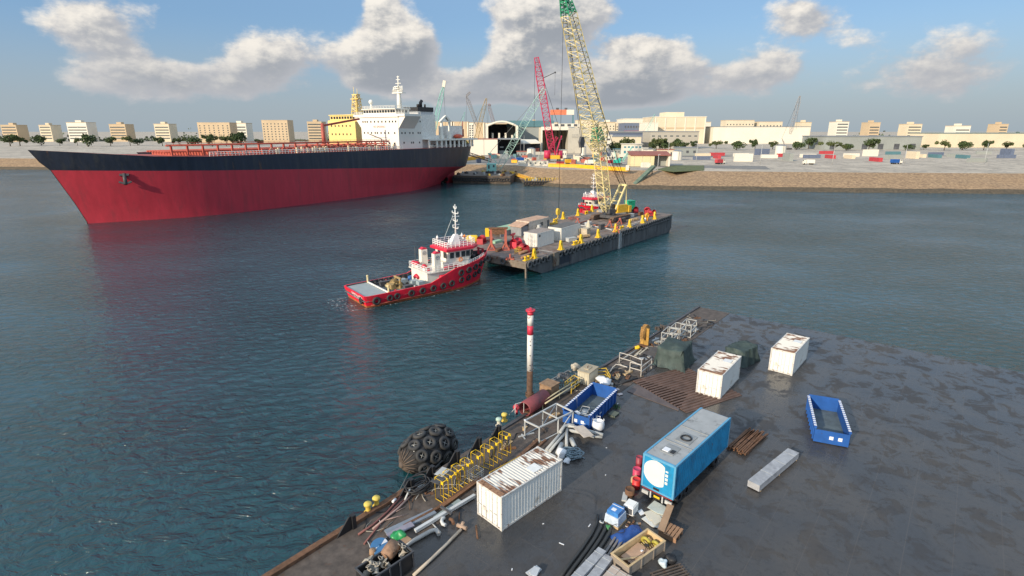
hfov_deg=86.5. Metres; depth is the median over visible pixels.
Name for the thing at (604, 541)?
hose
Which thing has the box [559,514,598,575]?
hose
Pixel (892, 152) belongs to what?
freight container
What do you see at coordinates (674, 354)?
tarp stack
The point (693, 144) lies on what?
tree
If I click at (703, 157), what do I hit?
freight container
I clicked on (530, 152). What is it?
storage tank
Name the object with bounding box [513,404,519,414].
bollard
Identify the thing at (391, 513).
pipe
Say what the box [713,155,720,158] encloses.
freight container
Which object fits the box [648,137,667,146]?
tree
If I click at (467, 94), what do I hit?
lattice crane
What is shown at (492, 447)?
tube trestle
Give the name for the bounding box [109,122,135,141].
apartment block
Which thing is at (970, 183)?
embankment
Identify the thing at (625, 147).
site office
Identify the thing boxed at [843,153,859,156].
freight container
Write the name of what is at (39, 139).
tree
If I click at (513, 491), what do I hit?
shipping container
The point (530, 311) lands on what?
guide pile
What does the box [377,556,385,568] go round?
valve
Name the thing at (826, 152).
freight container
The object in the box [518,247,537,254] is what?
pipe
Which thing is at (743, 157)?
freight container
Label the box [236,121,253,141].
apartment block
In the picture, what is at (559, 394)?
handrail
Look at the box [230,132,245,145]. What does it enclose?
tree
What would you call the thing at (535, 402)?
dredge pipe
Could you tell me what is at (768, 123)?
apartment block
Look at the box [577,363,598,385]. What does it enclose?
machine cabin
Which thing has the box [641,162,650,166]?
material stack
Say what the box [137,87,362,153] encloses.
cargo ship
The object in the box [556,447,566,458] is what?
sack
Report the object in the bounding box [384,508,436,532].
steel plate
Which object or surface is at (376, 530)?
rope
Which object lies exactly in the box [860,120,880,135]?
apartment block
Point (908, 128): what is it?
apartment block
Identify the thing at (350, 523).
edge guard
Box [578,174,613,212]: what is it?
tug
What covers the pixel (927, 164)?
yard ground
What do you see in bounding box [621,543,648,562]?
plywood
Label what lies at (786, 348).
shipping container
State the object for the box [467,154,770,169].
yard roadway
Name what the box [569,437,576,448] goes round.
pipe
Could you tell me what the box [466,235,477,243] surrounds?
fuel tank
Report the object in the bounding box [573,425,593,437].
board
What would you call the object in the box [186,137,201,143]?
tree
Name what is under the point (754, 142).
tree
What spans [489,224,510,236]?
sheet shelter
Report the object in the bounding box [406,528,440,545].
pipe
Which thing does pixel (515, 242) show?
deck winch
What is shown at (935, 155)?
freight container
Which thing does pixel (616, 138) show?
warehouse
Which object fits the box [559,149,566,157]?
site shed
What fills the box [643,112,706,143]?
factory
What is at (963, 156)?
freight container
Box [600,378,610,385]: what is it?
sheet bundle
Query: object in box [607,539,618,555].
steel bar
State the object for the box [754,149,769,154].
freight container
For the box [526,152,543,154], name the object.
site wall
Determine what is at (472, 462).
tube trestle
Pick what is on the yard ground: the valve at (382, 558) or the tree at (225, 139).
the tree at (225, 139)
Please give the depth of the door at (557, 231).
120.54 m
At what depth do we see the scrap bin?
31.93 m
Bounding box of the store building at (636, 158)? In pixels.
[627,151,670,165]
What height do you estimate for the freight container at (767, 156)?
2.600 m
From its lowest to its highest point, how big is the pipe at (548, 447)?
0.260 m
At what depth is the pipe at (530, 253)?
108.02 m
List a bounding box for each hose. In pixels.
[358,496,402,534]
[363,495,409,544]
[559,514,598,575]
[565,519,603,575]
[575,523,606,570]
[599,527,611,547]
[614,377,637,385]
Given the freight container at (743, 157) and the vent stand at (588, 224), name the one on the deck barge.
the vent stand at (588, 224)
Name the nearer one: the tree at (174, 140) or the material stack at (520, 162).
the material stack at (520, 162)
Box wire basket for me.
[467,465,483,481]
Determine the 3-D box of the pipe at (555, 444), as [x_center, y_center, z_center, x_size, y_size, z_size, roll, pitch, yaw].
[4.003,12.859,46.013,0.260,0.260,3.825,9,18,28]
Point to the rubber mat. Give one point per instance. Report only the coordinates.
(617, 370)
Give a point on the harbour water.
(254, 393)
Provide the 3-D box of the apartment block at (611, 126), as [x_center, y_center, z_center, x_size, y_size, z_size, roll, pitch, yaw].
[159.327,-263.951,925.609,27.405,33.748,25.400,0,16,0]
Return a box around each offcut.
[488,447,495,458]
[504,445,515,449]
[627,364,638,368]
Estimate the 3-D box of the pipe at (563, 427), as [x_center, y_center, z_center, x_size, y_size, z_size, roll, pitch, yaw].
[4.649,12.126,47.285,1.885,0.280,0.699,-13,21,-38]
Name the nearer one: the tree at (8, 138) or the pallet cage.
the pallet cage
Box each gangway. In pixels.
[469,153,491,161]
[509,171,531,178]
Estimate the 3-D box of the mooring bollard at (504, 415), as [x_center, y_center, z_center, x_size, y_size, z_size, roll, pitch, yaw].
[-0.689,11.649,49.183,0.585,0.800,0.600,0,16,0]
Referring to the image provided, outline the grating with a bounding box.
[650,563,691,575]
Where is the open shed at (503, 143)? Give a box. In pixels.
[497,138,520,153]
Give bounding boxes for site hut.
[611,152,615,159]
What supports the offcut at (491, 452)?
on the quay edge plating
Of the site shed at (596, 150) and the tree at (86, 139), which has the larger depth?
the tree at (86, 139)
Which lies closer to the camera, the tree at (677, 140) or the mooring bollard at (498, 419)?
the mooring bollard at (498, 419)
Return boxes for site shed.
[516,151,526,156]
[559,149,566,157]
[591,146,602,153]
[657,149,674,153]
[673,147,698,155]
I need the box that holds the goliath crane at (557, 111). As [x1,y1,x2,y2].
[550,108,573,127]
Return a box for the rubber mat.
[602,369,635,385]
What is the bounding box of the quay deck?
[402,313,1023,575]
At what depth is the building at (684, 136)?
636.15 m
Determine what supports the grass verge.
on the yard ground
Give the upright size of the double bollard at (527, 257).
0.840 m
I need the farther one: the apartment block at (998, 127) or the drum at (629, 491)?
the apartment block at (998, 127)
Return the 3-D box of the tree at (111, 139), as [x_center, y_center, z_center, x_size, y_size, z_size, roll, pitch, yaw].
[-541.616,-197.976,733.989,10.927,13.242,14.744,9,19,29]
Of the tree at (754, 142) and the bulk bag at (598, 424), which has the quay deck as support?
the bulk bag at (598, 424)
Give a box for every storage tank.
[527,148,534,156]
[580,146,585,155]
[672,150,682,159]
[775,145,786,154]
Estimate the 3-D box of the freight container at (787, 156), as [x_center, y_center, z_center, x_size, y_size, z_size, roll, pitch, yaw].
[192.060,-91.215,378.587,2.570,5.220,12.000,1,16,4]
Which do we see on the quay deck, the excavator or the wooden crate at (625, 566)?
the wooden crate at (625, 566)
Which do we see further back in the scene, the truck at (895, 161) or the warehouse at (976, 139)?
the warehouse at (976, 139)
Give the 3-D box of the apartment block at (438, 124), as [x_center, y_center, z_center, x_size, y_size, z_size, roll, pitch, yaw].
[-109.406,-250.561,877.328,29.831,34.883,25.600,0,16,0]
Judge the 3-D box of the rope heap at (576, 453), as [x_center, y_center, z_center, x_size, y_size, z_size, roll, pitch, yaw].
[4.890,13.350,43.822,1.840,0.674,1.520,0,16,0]
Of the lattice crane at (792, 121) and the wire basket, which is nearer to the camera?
the wire basket
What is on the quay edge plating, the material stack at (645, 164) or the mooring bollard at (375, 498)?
the mooring bollard at (375, 498)
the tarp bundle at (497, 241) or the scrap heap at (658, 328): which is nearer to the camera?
the scrap heap at (658, 328)
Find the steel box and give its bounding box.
[539,378,559,397]
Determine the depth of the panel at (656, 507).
37.64 m
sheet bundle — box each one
[595,375,605,381]
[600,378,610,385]
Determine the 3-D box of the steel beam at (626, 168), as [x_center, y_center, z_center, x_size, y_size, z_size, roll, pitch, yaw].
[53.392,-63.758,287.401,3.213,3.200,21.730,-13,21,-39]
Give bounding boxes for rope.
[363,502,391,528]
[366,521,391,531]
[444,476,482,485]
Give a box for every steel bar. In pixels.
[605,537,615,553]
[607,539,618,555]
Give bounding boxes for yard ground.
[0,132,1023,173]
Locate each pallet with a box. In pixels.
[604,503,626,529]
[658,522,682,542]
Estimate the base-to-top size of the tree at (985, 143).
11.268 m
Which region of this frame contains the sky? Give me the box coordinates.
[0,0,1023,131]
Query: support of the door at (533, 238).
in the container at (539, 237)
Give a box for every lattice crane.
[433,80,445,128]
[466,92,483,137]
[467,98,486,142]
[488,104,494,121]
[782,96,800,148]
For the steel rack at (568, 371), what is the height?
0.750 m
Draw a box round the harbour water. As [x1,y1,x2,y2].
[0,169,1023,575]
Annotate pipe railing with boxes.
[609,352,641,373]
[640,359,651,376]
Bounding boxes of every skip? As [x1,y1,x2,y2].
[562,382,617,428]
[805,394,851,446]
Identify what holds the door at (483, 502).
in the shipping container at (513, 491)
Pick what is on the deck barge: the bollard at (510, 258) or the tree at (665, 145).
the bollard at (510, 258)
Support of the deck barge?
on the harbour water
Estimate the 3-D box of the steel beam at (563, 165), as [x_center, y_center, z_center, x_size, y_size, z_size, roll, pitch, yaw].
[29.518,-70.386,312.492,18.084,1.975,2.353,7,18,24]
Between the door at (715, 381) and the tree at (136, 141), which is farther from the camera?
the tree at (136, 141)
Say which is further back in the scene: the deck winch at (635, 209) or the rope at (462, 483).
the deck winch at (635, 209)
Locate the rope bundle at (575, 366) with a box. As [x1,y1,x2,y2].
[571,363,580,370]
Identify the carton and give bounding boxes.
[401,535,411,543]
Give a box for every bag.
[390,529,405,540]
[592,416,604,431]
[658,558,666,568]
[664,553,676,564]
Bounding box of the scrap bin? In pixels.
[354,539,414,575]
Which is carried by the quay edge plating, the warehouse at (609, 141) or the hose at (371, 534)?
the hose at (371, 534)
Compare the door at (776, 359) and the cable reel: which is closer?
the cable reel
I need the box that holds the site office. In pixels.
[620,143,641,153]
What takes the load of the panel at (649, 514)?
on the panel at (648, 521)
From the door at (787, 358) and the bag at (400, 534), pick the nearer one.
the bag at (400, 534)
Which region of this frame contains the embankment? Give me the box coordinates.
[0,158,1023,193]
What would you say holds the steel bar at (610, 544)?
on the quay deck
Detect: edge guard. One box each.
[337,512,356,538]
[398,477,414,497]
[423,464,435,480]
[446,449,459,467]
[469,436,481,454]
[489,424,500,441]
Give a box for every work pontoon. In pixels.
[452,170,516,183]
[523,177,557,185]
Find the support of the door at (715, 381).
in the shipping container at (718, 372)
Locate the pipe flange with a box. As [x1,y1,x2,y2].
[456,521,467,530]
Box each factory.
[617,118,642,122]
[618,123,638,130]
[639,122,658,130]
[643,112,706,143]
[704,126,810,143]
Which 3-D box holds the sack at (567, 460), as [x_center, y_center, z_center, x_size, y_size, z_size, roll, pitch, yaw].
[4.342,13.652,43.103,0.545,0.376,0.641,8,18,26]
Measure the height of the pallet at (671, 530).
0.360 m
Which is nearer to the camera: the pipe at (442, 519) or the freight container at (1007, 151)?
the pipe at (442, 519)
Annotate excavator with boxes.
[613,147,632,164]
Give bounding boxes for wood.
[0,128,1019,140]
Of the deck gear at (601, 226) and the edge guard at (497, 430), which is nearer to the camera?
the edge guard at (497, 430)
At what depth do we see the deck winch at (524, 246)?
110.83 m
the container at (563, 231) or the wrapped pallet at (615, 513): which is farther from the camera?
the container at (563, 231)
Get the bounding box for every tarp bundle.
[493,239,501,243]
[610,525,641,545]
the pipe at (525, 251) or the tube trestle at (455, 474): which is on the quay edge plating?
the tube trestle at (455, 474)
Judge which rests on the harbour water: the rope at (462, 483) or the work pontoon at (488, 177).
the work pontoon at (488, 177)
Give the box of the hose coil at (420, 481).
[403,460,442,495]
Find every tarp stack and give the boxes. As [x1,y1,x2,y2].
[652,337,695,372]
[725,340,759,367]
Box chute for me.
[633,165,655,183]
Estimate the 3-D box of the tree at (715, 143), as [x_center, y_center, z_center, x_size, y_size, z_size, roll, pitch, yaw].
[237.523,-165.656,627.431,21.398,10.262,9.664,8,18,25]
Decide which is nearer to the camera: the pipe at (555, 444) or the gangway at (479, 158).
the pipe at (555, 444)
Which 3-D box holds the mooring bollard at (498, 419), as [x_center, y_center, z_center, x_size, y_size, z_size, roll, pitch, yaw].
[-1.177,11.882,48.381,0.585,0.800,0.600,0,16,0]
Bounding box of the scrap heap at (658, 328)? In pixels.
[655,324,667,330]
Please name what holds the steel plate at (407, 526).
on the steel plate at (423, 518)
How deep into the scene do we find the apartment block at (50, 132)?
1024.81 m
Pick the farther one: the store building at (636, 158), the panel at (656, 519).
the store building at (636, 158)
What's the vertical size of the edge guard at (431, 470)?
1.020 m
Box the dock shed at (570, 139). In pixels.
[539,124,590,152]
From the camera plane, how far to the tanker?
195.15 m
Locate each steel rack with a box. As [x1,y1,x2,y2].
[539,379,575,399]
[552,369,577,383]
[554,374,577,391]
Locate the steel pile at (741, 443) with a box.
[727,427,767,455]
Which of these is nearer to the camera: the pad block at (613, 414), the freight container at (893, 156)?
the pad block at (613, 414)
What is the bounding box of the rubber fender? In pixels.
[397,423,457,473]
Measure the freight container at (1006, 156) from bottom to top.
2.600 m
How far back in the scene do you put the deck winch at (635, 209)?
154.74 m
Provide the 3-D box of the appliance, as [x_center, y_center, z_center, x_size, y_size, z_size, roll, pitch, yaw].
[8.105,14.959,37.142,0.720,0.640,0.855,12,20,36]
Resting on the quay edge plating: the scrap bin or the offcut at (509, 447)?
the offcut at (509, 447)
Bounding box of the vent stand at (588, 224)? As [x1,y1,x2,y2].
[586,220,592,228]
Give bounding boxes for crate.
[581,227,589,234]
[611,528,665,574]
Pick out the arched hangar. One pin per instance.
(494, 130)
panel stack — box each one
[571,547,605,575]
[587,554,612,575]
[603,565,619,575]
[615,570,626,575]
[747,448,798,491]
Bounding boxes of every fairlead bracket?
[531,248,538,258]
[557,240,563,249]
[578,234,584,243]
[594,229,600,237]
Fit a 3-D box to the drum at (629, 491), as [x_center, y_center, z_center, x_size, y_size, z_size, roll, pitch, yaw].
[8.493,14.699,39.209,0.696,0.550,0.707,0,16,0]
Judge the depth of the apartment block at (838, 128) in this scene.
980.05 m
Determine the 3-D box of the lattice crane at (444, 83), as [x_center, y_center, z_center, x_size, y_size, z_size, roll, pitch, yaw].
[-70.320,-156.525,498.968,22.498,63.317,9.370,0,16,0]
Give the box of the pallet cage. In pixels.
[578,406,589,416]
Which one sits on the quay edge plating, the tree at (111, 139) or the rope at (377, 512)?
the rope at (377, 512)
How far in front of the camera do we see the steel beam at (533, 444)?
45.03 m
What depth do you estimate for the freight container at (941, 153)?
458.73 m
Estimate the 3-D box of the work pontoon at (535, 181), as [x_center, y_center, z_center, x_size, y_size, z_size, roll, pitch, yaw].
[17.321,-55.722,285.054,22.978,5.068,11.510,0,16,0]
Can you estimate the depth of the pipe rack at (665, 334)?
67.16 m
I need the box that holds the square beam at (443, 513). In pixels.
[414,494,475,532]
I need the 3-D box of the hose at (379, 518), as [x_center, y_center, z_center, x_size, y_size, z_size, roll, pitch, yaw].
[-8.527,15.304,37.678,0.350,0.140,5.742,8,18,27]
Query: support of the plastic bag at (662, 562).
on the grating
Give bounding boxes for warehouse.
[591,135,612,149]
[612,135,641,148]
[802,136,923,149]
[910,133,1023,146]
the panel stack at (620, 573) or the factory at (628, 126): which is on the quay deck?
the panel stack at (620, 573)
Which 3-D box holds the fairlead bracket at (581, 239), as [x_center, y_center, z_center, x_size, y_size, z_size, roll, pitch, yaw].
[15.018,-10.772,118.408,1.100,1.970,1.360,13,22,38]
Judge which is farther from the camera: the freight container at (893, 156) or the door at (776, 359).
the freight container at (893, 156)
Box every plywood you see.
[620,556,640,559]
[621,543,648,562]
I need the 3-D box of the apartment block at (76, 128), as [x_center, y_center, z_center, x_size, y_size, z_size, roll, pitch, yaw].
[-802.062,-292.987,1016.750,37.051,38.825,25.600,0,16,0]
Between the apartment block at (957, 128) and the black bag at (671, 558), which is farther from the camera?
the apartment block at (957, 128)
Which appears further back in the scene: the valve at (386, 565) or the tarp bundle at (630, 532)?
the tarp bundle at (630, 532)
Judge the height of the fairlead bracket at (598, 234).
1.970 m
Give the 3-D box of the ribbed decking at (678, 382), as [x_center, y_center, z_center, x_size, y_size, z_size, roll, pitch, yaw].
[17.767,10.176,55.522,7.500,0.096,7.600,-9,18,-27]
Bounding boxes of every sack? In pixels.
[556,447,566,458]
[563,457,570,463]
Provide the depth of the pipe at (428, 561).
33.57 m
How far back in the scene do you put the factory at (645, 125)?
825.26 m
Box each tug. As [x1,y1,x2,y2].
[344,204,486,307]
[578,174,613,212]
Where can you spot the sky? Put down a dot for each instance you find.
(935, 65)
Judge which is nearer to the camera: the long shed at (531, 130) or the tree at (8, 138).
the long shed at (531, 130)
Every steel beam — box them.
[439,476,481,506]
[467,156,484,160]
[517,439,546,456]
[548,163,577,167]
[577,164,596,168]
[597,165,629,170]
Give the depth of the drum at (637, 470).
40.97 m
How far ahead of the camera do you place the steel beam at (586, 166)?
300.97 m
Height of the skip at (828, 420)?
1.500 m
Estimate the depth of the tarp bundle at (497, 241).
119.96 m
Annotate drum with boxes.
[381,538,400,562]
[625,486,634,497]
[632,466,640,476]
[632,476,640,489]
[636,455,642,466]
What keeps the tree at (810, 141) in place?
on the yard ground
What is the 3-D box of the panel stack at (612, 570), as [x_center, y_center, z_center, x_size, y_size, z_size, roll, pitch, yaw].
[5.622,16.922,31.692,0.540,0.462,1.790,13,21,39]
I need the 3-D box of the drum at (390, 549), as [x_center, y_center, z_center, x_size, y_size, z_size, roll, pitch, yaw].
[-7.304,15.776,32.702,0.894,1.058,1.180,8,18,26]
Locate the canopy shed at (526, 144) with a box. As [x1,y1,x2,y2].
[516,139,540,153]
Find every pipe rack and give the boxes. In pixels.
[660,326,678,343]
[669,322,686,339]
[680,318,696,337]
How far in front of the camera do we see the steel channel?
37.13 m
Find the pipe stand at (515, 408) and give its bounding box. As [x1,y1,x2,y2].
[509,402,523,416]
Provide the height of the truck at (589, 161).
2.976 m
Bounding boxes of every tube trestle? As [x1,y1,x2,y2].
[434,474,448,501]
[442,469,456,495]
[451,463,464,490]
[460,457,473,483]
[471,449,483,475]
[480,443,493,469]
[490,437,501,463]
[498,431,510,455]
[524,403,572,442]
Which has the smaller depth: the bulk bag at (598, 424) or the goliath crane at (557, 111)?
the bulk bag at (598, 424)
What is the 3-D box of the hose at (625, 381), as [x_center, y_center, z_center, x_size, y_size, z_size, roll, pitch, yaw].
[11.836,9.797,56.676,3.311,0.275,0.428,-10,19,-31]
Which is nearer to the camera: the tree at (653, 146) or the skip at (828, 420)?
the skip at (828, 420)
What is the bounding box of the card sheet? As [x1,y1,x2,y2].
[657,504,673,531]
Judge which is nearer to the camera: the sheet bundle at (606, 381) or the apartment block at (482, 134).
the sheet bundle at (606, 381)
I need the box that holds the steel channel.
[403,505,440,524]
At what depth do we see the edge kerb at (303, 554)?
34.50 m
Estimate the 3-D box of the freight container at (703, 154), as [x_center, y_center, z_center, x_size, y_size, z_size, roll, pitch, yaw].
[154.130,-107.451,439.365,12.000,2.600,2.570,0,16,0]
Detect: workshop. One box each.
[470,138,497,154]
[608,131,642,143]
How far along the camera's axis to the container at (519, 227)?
128.60 m
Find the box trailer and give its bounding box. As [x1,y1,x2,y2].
[641,407,730,504]
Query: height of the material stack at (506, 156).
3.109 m
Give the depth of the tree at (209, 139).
707.78 m
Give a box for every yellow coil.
[641,536,650,544]
[652,540,658,546]
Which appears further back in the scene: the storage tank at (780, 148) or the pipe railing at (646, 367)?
the storage tank at (780, 148)
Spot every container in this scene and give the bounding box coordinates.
[477,446,562,531]
[508,215,549,235]
[524,227,553,247]
[548,222,579,240]
[693,156,710,159]
[695,153,710,155]
[696,350,741,398]
[711,153,724,155]
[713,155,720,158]
[733,153,752,161]
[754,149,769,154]
[760,154,777,157]
[768,333,809,375]
[782,153,793,160]
[803,154,820,157]
[819,151,833,153]
[825,155,835,158]
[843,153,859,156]
[844,155,855,158]
[862,149,878,155]
[869,157,882,161]
[885,151,900,154]
[885,155,902,158]
[906,151,919,158]
[928,152,943,154]
[928,154,941,157]
[946,153,963,156]
[955,155,970,158]
[975,151,991,153]
[996,155,1015,157]
[999,149,1014,154]
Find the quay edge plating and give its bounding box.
[277,307,728,575]
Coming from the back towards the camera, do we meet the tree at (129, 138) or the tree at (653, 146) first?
the tree at (129, 138)
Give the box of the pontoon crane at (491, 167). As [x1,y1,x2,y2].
[487,88,545,172]
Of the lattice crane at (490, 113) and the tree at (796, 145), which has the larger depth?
the lattice crane at (490, 113)
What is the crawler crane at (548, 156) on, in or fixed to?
on the yard ground
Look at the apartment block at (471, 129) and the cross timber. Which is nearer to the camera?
the cross timber
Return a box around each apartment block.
[0,123,30,141]
[38,123,63,141]
[66,120,99,141]
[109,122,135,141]
[154,122,178,141]
[197,122,237,142]
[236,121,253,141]
[261,120,294,142]
[307,120,326,141]
[435,121,453,134]
[453,122,468,140]
[469,122,473,137]
[474,122,484,137]
[575,120,596,138]
[597,122,615,134]
[720,120,754,125]
[754,122,782,125]
[795,120,811,135]
[827,120,848,135]
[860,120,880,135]
[897,122,921,135]
[944,124,970,132]
[986,122,1008,132]
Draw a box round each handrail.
[542,380,580,409]
[564,375,579,393]
[598,368,609,377]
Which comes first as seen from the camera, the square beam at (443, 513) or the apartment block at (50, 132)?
the square beam at (443, 513)
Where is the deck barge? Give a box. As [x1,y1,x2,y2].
[473,209,672,277]
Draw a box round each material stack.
[500,154,508,158]
[517,160,525,164]
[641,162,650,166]
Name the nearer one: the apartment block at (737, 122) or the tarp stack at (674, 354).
the tarp stack at (674, 354)
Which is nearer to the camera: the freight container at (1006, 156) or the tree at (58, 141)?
the freight container at (1006, 156)
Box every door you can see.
[478,484,489,519]
[489,492,499,526]
[524,233,529,245]
[530,234,536,246]
[555,228,560,239]
[697,371,709,394]
[708,374,720,397]
[770,350,782,370]
[780,352,793,373]
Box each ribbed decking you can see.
[633,368,741,412]
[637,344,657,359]
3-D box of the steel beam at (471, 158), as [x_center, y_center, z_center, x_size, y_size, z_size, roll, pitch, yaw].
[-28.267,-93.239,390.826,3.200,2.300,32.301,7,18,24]
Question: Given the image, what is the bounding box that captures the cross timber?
[440,505,452,514]
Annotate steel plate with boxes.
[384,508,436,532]
[386,522,414,538]
[430,471,453,484]
[434,499,460,516]
[627,383,686,410]
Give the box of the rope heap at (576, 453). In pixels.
[563,446,584,459]
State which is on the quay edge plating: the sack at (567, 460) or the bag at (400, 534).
the bag at (400, 534)
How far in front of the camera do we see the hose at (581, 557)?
33.82 m
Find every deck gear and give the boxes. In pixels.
[566,236,576,241]
[598,224,604,229]
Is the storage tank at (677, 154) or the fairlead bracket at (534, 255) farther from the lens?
the storage tank at (677, 154)
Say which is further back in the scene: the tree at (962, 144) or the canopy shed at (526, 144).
the tree at (962, 144)
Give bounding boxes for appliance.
[623,499,638,515]
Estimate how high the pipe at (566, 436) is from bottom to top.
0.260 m
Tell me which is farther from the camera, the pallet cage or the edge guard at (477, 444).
the pallet cage
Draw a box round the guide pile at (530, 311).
[525,307,534,397]
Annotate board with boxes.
[435,467,449,476]
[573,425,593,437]
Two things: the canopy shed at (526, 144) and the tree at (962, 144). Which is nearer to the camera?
the canopy shed at (526, 144)
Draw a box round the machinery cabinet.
[624,200,635,211]
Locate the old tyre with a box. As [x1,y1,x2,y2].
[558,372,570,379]
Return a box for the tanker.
[28,76,477,223]
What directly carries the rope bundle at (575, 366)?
on the quay edge plating
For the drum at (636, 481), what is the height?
0.750 m
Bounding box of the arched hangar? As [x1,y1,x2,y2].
[486,121,517,137]
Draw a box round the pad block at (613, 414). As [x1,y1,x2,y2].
[608,410,618,417]
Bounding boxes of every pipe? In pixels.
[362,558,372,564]
[372,488,417,529]
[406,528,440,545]
[412,528,461,575]
[440,516,446,526]
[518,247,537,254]
[519,389,550,415]
[521,251,538,258]
[545,428,564,450]
[548,428,568,452]
[555,442,563,453]
[559,423,574,432]
[565,427,567,446]
[568,425,603,435]
[569,429,594,437]
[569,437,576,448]
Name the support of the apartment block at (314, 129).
on the yard ground
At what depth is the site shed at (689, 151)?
455.94 m
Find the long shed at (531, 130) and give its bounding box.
[506,121,553,140]
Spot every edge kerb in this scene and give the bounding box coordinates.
[261,488,402,575]
[491,306,699,434]
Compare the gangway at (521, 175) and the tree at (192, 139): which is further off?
the tree at (192, 139)
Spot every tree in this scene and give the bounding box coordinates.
[0,134,18,145]
[13,135,27,145]
[29,135,46,144]
[55,139,64,143]
[74,138,80,145]
[81,133,97,146]
[104,136,116,145]
[121,136,132,145]
[133,139,143,144]
[153,137,164,145]
[171,137,185,142]
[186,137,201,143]
[201,134,215,146]
[215,134,233,145]
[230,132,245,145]
[621,137,634,142]
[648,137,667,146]
[650,144,658,148]
[661,143,669,148]
[672,138,682,146]
[680,142,688,146]
[690,140,697,146]
[709,140,727,147]
[731,140,746,149]
[749,139,757,149]
[768,141,778,148]
[792,142,806,149]
[805,137,817,148]
[818,141,845,150]
[844,144,853,150]
[863,138,880,148]
[903,144,915,150]
[935,140,950,150]
[957,141,973,149]
[981,140,994,149]
[1002,141,1013,148]
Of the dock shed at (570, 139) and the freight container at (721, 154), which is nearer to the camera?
the freight container at (721, 154)
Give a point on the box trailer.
(681, 457)
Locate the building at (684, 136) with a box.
[642,131,699,147]
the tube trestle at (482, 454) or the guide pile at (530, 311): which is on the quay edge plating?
the tube trestle at (482, 454)
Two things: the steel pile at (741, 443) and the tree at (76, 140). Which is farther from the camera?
the tree at (76, 140)
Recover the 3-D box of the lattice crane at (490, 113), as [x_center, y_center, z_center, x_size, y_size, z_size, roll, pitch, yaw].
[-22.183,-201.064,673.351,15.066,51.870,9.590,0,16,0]
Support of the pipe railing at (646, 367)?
on the quay edge plating
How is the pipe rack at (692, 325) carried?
on the quay edge plating
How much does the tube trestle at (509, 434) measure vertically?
1.828 m
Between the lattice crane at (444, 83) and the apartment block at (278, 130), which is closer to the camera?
the lattice crane at (444, 83)
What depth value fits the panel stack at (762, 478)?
41.27 m
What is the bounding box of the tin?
[369,547,375,555]
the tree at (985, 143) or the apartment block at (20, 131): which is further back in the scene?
the apartment block at (20, 131)
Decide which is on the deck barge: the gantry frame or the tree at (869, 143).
the gantry frame
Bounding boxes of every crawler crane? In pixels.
[534,57,562,161]
[556,0,631,221]
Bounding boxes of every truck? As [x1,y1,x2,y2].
[516,157,526,160]
[584,160,594,164]
[715,159,725,163]
[802,159,814,164]
[890,159,902,163]
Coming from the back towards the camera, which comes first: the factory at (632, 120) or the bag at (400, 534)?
the factory at (632, 120)
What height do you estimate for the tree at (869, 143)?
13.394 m
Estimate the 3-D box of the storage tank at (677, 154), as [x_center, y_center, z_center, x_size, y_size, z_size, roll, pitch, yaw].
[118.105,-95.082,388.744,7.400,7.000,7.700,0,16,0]
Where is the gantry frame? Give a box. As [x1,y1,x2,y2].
[485,227,509,250]
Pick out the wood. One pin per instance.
(146, 138)
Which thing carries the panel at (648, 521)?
on the quay deck
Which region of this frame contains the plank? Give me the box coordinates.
[622,492,626,501]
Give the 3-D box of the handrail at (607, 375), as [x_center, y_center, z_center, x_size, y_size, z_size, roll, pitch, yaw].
[9.061,9.226,56.937,2.154,1.143,1.788,0,16,0]
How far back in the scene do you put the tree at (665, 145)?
568.80 m
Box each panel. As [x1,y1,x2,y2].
[642,516,659,527]
[644,510,662,520]
[647,500,665,514]
[651,515,661,524]
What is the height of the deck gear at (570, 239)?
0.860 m
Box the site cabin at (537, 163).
[528,161,547,165]
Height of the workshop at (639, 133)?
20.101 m
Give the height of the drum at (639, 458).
0.800 m
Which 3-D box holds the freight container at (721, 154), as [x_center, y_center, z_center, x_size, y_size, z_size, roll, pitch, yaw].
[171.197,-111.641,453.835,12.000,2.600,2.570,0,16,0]
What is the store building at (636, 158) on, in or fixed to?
on the yard ground
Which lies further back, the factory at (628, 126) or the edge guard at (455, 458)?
the factory at (628, 126)
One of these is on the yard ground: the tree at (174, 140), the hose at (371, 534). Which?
the tree at (174, 140)
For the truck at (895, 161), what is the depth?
340.31 m
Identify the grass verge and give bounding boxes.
[656,165,703,171]
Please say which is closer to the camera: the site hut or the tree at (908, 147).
the site hut
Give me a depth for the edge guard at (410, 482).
39.24 m
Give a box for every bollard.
[364,501,371,511]
[372,495,379,506]
[495,417,501,426]
[501,412,507,421]
[506,254,514,259]
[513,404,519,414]
[522,255,530,260]
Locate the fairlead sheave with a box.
[639,324,649,346]
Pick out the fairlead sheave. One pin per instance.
(644, 335)
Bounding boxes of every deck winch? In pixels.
[476,235,486,244]
[510,233,521,248]
[517,243,529,252]
[633,206,638,212]
[646,209,656,215]
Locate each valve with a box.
[363,564,374,575]
[372,561,380,574]
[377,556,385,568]
[380,558,389,568]
[398,543,408,557]
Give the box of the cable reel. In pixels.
[370,537,387,554]
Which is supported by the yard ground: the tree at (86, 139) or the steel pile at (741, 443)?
the tree at (86, 139)

